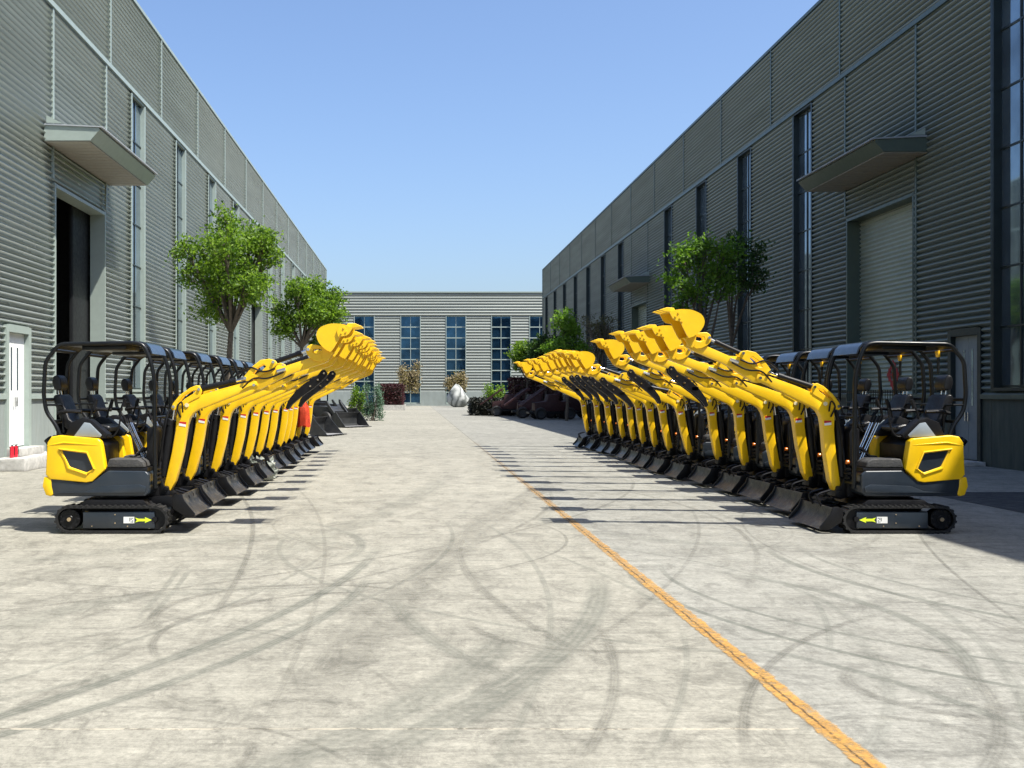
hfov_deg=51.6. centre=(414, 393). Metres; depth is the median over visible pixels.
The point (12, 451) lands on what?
fire extinguisher
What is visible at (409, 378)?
dry shrub
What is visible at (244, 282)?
tree
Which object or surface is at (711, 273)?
tree
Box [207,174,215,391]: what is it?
window
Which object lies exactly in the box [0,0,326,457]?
warehouse
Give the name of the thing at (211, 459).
mini excavator
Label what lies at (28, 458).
door step
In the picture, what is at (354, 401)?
shrub
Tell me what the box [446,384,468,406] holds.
boulder
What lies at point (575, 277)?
window
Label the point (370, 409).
shrub
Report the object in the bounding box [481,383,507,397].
shrub
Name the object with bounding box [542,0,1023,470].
warehouse
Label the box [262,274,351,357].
tree
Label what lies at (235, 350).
window
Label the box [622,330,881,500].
mini excavator
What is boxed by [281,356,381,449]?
mini excavator
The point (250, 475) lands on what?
mini excavator
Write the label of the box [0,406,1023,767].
ground
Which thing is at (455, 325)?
window
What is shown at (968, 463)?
door step
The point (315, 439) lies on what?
mini excavator
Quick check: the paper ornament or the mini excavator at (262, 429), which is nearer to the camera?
the mini excavator at (262, 429)
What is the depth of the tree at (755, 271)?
32.45 m
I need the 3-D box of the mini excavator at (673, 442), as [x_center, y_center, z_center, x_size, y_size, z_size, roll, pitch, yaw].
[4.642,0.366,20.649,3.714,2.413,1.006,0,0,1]
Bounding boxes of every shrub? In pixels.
[347,381,368,415]
[361,377,385,420]
[394,359,422,393]
[443,369,469,391]
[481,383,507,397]
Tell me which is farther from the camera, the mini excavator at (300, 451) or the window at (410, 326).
the window at (410, 326)
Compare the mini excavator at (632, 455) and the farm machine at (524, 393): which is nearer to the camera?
the mini excavator at (632, 455)
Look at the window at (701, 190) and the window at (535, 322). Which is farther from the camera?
the window at (535, 322)
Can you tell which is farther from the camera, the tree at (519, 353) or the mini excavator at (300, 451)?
the tree at (519, 353)
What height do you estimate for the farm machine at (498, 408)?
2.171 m
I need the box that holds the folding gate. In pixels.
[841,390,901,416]
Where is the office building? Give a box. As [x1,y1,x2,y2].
[327,291,541,405]
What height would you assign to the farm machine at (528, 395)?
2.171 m
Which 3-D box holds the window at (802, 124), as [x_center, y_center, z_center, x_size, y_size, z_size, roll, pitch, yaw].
[12.370,-4.535,33.275,0.260,8.970,1.670,0,0,0]
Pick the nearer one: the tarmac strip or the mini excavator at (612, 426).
the tarmac strip
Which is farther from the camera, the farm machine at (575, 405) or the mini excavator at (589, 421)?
the farm machine at (575, 405)
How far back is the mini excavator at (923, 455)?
11.95 m
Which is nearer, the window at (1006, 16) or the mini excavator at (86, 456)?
the mini excavator at (86, 456)
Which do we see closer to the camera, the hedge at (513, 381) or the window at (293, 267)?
the window at (293, 267)
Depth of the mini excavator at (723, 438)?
17.79 m
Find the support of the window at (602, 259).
in the warehouse at (860, 163)
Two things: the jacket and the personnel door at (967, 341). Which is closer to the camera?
the personnel door at (967, 341)
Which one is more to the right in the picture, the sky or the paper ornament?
the paper ornament
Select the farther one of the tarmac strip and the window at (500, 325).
the window at (500, 325)
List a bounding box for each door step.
[0,446,46,471]
[964,460,985,466]
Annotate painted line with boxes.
[505,469,885,767]
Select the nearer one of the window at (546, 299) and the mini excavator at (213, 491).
the mini excavator at (213, 491)
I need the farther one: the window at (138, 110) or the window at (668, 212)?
the window at (668, 212)
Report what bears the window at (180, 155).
in the warehouse at (124, 159)
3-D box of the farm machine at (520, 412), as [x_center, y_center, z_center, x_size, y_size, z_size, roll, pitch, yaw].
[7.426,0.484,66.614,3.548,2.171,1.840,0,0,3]
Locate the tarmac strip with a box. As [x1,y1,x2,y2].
[940,492,1023,512]
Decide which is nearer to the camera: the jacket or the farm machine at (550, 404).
the jacket
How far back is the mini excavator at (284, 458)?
20.76 m
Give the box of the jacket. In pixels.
[297,402,310,426]
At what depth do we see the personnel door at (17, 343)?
22.61 m
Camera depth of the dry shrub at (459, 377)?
127.45 m
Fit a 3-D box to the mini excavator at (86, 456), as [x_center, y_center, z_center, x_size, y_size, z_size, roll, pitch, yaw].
[-2.475,0.384,12.240,3.747,2.376,1.006,0,0,0]
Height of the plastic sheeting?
0.473 m
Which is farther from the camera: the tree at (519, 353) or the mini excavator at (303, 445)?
the tree at (519, 353)
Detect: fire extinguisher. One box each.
[10,444,14,457]
[14,444,18,456]
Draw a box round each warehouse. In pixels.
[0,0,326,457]
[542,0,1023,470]
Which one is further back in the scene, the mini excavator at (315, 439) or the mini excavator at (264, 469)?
the mini excavator at (315, 439)
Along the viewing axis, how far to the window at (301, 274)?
79.86 m
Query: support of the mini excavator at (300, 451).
on the ground
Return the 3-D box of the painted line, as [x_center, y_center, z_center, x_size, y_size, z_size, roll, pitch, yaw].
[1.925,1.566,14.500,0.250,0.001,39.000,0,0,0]
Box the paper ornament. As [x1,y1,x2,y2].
[887,360,898,389]
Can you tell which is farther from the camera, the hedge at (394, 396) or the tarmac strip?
the hedge at (394, 396)
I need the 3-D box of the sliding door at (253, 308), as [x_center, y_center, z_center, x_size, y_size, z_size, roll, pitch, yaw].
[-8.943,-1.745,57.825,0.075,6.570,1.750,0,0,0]
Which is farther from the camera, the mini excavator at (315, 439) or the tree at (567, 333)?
the tree at (567, 333)
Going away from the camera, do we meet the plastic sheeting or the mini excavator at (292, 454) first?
the plastic sheeting
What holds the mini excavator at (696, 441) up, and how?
on the ground
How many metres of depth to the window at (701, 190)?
45.58 m
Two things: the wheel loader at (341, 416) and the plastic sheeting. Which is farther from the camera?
the wheel loader at (341, 416)
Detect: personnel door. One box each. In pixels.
[2,324,30,456]
[948,327,984,461]
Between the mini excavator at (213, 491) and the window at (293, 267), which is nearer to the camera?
the mini excavator at (213, 491)
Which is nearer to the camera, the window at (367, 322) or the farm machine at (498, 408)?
the farm machine at (498, 408)
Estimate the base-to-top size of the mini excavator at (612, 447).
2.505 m
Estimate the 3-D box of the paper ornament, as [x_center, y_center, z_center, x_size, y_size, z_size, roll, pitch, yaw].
[12.600,-0.490,27.700,0.008,0.820,0.713,0,0,0]
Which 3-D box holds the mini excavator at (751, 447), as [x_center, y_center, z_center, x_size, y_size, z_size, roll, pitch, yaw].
[4.862,0.302,16.443,3.593,2.540,1.006,0,0,0]
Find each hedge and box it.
[377,383,405,409]
[467,396,514,415]
[507,376,563,400]
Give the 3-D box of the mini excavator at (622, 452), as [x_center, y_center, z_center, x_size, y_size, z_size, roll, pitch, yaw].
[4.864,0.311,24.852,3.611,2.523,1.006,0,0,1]
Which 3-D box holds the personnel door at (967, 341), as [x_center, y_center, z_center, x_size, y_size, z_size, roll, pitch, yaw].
[12.370,0.060,23.450,0.260,3.020,1.400,0,0,0]
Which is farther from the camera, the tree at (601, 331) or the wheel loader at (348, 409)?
the wheel loader at (348, 409)
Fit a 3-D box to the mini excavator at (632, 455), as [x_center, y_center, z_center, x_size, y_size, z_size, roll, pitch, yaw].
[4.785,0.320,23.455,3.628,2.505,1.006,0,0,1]
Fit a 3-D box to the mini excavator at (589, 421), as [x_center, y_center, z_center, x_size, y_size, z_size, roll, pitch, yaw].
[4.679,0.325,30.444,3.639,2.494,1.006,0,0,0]
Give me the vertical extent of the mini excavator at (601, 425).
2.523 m
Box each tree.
[164,199,286,379]
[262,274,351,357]
[504,338,534,398]
[523,330,558,394]
[534,306,592,420]
[575,312,622,411]
[653,226,753,406]
[718,229,780,355]
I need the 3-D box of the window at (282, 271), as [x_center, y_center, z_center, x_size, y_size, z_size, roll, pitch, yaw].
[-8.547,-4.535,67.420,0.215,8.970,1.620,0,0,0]
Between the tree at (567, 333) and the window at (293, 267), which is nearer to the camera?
the tree at (567, 333)
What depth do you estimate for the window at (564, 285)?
86.84 m
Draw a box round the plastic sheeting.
[250,455,278,480]
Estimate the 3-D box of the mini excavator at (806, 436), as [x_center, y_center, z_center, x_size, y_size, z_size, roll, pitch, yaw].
[4.749,0.347,13.628,3.680,2.450,1.006,0,0,-1]
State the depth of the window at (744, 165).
39.53 m
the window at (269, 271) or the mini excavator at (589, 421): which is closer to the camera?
the mini excavator at (589, 421)
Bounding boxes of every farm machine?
[480,385,524,415]
[504,384,555,417]
[507,385,549,416]
[514,385,548,414]
[518,387,578,419]
[553,391,586,418]
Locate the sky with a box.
[136,0,818,290]
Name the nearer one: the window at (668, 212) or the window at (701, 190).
the window at (701, 190)
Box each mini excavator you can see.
[42,323,363,533]
[76,331,363,504]
[113,336,371,494]
[142,340,375,495]
[163,343,376,477]
[181,347,378,469]
[197,350,378,465]
[215,351,381,461]
[225,354,380,455]
[234,356,378,452]
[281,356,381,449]
[299,357,385,450]
[514,361,629,446]
[524,359,643,448]
[530,358,665,451]
[537,356,676,453]
[544,354,692,458]
[547,352,697,462]
[552,349,723,467]
[556,350,729,472]
[565,351,769,478]
[590,339,805,483]
[610,331,840,492]
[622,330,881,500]
[637,325,925,511]
[652,307,967,533]
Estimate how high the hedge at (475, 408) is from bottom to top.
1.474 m
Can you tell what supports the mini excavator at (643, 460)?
on the ground
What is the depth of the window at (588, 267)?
75.10 m
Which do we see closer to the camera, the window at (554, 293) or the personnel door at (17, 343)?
the personnel door at (17, 343)
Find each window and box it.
[129,92,145,391]
[174,140,185,391]
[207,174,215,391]
[232,200,238,378]
[267,268,271,358]
[280,255,284,362]
[291,263,294,360]
[300,273,303,356]
[354,316,374,405]
[400,316,420,405]
[446,316,465,405]
[491,316,510,396]
[529,316,541,380]
[545,296,547,335]
[553,289,556,335]
[563,282,566,321]
[574,274,577,344]
[586,265,589,346]
[600,253,605,367]
[618,240,624,370]
[664,204,673,388]
[696,179,707,361]
[737,147,752,383]
[792,102,813,390]
[990,0,1023,390]
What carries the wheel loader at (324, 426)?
on the ground
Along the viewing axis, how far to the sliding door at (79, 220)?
28.06 m
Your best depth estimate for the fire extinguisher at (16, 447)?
21.63 m
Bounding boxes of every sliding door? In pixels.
[70,205,89,417]
[251,304,254,362]
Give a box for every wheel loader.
[309,414,344,435]
[312,399,371,427]
[319,398,366,419]
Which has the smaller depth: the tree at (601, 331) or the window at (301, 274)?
the tree at (601, 331)
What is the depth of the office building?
132.98 m
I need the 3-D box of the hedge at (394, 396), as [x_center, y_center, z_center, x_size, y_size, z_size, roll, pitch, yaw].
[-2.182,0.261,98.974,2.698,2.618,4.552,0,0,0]
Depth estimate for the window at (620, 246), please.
63.35 m

